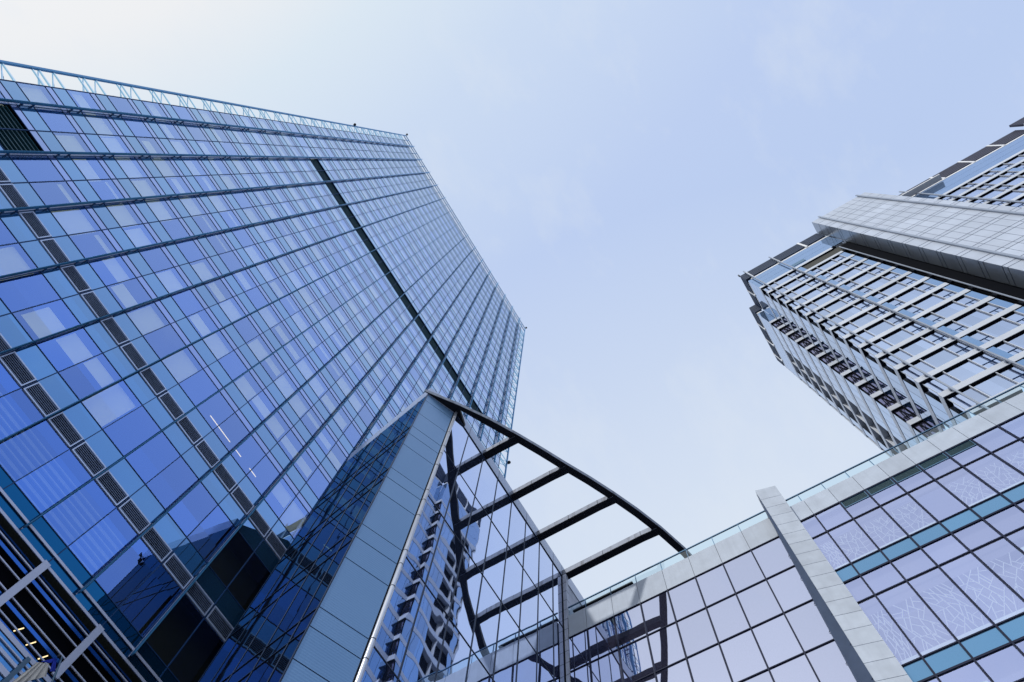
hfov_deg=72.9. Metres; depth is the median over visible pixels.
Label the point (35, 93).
window pane
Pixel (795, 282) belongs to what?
window pane
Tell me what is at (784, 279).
window pane
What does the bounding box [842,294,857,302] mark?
window pane
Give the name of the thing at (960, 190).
window pane
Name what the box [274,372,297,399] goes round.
window pane
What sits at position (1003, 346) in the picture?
window pane
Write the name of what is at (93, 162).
window pane
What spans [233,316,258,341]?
window pane
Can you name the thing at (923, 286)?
window pane
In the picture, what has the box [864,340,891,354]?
window pane
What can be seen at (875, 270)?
window pane
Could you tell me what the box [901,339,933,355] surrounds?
window pane
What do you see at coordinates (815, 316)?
window pane
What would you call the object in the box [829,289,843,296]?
window pane
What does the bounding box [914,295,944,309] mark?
window pane
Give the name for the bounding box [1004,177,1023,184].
window pane
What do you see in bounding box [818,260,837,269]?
window pane
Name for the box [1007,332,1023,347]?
window pane
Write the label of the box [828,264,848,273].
window pane
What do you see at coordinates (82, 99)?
window pane
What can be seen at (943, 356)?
window pane
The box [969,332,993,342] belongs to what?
window pane
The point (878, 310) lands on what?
window pane
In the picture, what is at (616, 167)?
sky
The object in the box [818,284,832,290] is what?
window pane
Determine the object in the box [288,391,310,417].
window pane
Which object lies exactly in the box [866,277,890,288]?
window pane
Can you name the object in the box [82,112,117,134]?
window pane
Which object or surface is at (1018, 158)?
window pane
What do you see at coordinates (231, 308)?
window pane
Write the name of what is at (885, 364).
window pane
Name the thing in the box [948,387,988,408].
window pane
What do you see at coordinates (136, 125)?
window pane
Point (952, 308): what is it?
window pane
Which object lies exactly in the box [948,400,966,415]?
window pane
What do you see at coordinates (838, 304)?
window pane
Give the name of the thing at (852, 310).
window pane
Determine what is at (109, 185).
window pane
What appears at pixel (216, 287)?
window pane
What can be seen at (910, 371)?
window pane
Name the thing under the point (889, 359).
window pane
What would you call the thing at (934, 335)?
window pane
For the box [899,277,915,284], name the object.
window pane
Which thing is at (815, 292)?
window pane
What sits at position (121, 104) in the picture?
window pane
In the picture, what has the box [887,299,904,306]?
window pane
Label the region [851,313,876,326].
window pane
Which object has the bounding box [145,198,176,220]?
window pane
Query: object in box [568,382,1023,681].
podium building
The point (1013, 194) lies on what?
window pane
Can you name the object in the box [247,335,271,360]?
window pane
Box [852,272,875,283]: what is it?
window pane
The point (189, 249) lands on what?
window pane
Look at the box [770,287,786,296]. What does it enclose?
window pane
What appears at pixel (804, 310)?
window pane
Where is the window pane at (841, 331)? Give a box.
[835,323,857,335]
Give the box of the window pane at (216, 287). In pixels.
[204,278,232,302]
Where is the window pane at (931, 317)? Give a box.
[923,314,943,322]
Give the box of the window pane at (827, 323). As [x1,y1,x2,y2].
[821,315,842,327]
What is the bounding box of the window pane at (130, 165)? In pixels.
[114,157,147,177]
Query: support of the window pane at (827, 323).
in the stepped tower at (887, 322)
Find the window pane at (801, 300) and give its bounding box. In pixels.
[789,297,806,307]
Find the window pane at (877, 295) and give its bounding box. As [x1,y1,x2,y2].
[873,293,887,299]
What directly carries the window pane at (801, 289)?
in the stepped tower at (887, 322)
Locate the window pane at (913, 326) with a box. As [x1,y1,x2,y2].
[903,322,925,333]
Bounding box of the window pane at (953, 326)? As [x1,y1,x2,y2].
[945,322,967,332]
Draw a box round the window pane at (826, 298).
[814,294,834,305]
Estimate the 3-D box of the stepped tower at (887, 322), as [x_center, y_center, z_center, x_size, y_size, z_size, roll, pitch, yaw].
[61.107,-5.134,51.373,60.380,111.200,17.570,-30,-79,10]
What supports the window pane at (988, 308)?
in the stepped tower at (887, 322)
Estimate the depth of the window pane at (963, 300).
63.60 m
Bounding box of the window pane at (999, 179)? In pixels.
[986,176,1008,183]
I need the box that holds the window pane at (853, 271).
[840,268,861,278]
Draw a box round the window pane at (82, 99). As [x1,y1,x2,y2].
[67,90,103,113]
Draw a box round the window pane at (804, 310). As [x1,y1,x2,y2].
[799,303,817,313]
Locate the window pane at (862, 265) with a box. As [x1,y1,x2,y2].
[857,263,869,269]
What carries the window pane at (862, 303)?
in the stepped tower at (887, 322)
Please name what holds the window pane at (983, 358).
in the stepped tower at (887, 322)
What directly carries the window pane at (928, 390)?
in the stepped tower at (887, 322)
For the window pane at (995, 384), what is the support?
in the stepped tower at (887, 322)
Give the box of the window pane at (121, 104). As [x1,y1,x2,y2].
[108,96,139,117]
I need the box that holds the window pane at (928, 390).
[924,386,939,398]
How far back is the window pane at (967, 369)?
54.24 m
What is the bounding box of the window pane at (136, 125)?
[122,117,152,136]
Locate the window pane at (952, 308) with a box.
[933,302,966,317]
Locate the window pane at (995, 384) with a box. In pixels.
[972,374,1015,396]
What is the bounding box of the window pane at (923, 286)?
[915,283,934,290]
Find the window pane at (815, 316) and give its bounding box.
[809,309,829,320]
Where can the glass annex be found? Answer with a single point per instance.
(417, 550)
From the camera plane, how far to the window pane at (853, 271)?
84.68 m
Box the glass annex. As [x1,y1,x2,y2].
[198,388,584,681]
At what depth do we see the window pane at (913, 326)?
64.47 m
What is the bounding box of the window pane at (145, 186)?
[130,178,160,196]
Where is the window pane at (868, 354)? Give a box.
[865,351,874,359]
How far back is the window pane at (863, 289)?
78.09 m
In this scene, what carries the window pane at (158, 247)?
in the glass tower at (230, 344)
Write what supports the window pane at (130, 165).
in the glass tower at (230, 344)
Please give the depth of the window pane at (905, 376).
58.51 m
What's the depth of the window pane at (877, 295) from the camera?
74.65 m
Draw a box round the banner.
[13,658,56,681]
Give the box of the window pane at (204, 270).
[190,259,217,280]
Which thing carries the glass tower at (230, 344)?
on the ground
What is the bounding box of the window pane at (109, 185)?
[100,179,123,198]
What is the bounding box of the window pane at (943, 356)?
[922,349,958,367]
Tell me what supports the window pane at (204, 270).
in the glass tower at (230, 344)
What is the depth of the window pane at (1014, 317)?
56.89 m
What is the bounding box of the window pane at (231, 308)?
[219,298,244,321]
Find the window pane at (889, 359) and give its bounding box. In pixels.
[882,350,911,365]
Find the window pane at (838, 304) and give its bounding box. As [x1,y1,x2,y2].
[825,300,846,311]
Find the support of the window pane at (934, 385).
in the stepped tower at (887, 322)
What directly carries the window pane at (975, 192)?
in the stepped tower at (887, 322)
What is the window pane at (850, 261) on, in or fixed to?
in the stepped tower at (887, 322)
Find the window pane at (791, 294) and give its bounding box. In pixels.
[779,292,795,301]
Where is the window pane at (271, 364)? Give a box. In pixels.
[261,354,285,380]
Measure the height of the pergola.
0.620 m
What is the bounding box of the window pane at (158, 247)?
[156,246,173,266]
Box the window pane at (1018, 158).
[1006,156,1023,162]
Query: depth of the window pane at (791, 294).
89.42 m
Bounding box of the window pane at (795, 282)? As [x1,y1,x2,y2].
[783,279,800,288]
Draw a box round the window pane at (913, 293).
[897,289,924,301]
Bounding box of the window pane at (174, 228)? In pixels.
[160,219,189,239]
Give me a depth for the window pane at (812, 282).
88.83 m
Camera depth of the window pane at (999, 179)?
88.01 m
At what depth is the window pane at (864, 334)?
68.51 m
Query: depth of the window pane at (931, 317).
64.18 m
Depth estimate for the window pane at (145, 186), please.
48.10 m
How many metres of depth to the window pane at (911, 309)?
67.65 m
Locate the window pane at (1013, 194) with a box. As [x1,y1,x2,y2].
[999,191,1023,199]
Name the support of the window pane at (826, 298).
in the stepped tower at (887, 322)
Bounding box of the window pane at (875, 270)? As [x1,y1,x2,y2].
[869,268,884,274]
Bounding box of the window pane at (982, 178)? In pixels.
[970,176,991,182]
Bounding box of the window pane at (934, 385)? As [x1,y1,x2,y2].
[922,373,959,392]
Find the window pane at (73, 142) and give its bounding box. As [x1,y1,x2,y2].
[53,132,90,155]
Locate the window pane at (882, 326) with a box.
[866,321,893,335]
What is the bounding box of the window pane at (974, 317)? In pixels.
[955,310,991,326]
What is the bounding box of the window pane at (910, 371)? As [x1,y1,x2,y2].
[901,361,934,378]
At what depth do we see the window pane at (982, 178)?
91.41 m
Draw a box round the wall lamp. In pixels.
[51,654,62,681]
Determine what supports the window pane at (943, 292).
in the stepped tower at (887, 322)
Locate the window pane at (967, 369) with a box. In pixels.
[946,361,985,380]
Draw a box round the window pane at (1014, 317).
[1004,312,1023,323]
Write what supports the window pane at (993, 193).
in the stepped tower at (887, 322)
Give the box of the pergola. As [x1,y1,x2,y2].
[425,389,691,578]
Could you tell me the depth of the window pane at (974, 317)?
60.34 m
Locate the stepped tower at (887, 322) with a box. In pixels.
[738,117,1023,456]
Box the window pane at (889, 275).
[883,272,899,279]
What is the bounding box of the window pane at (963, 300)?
[956,296,977,305]
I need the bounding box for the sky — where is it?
[0,0,1023,602]
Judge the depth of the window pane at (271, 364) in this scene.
50.96 m
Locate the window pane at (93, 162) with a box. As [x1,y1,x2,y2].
[81,157,110,178]
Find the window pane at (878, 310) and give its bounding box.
[869,307,889,316]
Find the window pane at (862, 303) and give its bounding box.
[854,300,872,309]
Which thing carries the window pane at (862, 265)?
in the stepped tower at (887, 322)
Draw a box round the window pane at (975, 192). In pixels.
[964,189,985,196]
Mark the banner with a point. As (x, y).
(37, 670)
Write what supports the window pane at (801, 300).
in the stepped tower at (887, 322)
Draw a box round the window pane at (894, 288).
[880,283,906,295]
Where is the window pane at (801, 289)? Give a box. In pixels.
[793,284,811,293]
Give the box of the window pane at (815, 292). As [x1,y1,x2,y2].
[802,289,821,299]
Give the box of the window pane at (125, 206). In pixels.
[117,202,141,223]
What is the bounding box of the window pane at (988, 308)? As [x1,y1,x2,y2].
[979,304,1003,314]
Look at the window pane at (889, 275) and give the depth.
77.58 m
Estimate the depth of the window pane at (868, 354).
65.52 m
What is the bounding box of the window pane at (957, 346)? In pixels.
[945,341,973,354]
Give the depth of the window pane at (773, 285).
96.29 m
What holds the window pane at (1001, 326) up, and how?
in the stepped tower at (887, 322)
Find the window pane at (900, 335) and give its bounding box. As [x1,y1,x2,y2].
[883,329,912,344]
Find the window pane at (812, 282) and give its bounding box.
[808,279,820,285]
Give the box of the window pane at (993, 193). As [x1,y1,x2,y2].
[980,190,1003,197]
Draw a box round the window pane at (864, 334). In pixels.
[848,331,874,344]
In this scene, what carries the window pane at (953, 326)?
in the stepped tower at (887, 322)
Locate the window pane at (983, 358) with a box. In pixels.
[970,353,1001,367]
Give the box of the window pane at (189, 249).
[175,239,204,261]
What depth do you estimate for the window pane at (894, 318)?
67.96 m
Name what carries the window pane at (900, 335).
in the stepped tower at (887, 322)
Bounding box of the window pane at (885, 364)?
[882,361,894,371]
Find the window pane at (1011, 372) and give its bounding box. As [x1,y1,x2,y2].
[999,366,1023,382]
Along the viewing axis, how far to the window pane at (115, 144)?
47.45 m
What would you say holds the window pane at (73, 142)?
in the glass tower at (230, 344)
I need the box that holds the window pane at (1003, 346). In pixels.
[995,342,1023,354]
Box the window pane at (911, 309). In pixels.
[905,306,923,314]
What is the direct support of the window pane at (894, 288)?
in the stepped tower at (887, 322)
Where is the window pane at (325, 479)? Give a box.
[318,468,329,486]
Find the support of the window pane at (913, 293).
in the stepped tower at (887, 322)
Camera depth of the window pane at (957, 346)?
57.53 m
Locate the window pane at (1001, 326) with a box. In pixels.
[979,319,1019,336]
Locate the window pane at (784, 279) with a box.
[776,275,792,283]
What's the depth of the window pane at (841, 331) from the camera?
71.99 m
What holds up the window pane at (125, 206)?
in the glass tower at (230, 344)
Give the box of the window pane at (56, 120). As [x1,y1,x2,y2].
[35,107,77,132]
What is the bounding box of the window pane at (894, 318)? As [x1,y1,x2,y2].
[886,314,906,324]
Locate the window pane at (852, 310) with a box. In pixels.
[837,306,861,318]
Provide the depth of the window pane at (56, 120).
42.91 m
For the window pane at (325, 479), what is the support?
in the glass tower at (230, 344)
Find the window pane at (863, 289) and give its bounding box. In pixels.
[858,287,872,293]
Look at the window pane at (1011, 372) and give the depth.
50.72 m
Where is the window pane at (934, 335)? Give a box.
[923,331,948,343]
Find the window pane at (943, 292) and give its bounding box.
[935,289,955,297]
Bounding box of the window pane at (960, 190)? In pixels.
[948,188,969,195]
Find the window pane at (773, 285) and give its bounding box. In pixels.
[763,283,777,290]
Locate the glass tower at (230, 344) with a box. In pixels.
[0,60,524,681]
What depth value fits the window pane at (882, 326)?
68.16 m
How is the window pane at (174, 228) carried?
in the glass tower at (230, 344)
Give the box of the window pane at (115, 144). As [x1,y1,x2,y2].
[99,135,130,152]
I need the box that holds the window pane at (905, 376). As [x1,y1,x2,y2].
[902,373,915,384]
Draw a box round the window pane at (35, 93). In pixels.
[17,82,56,108]

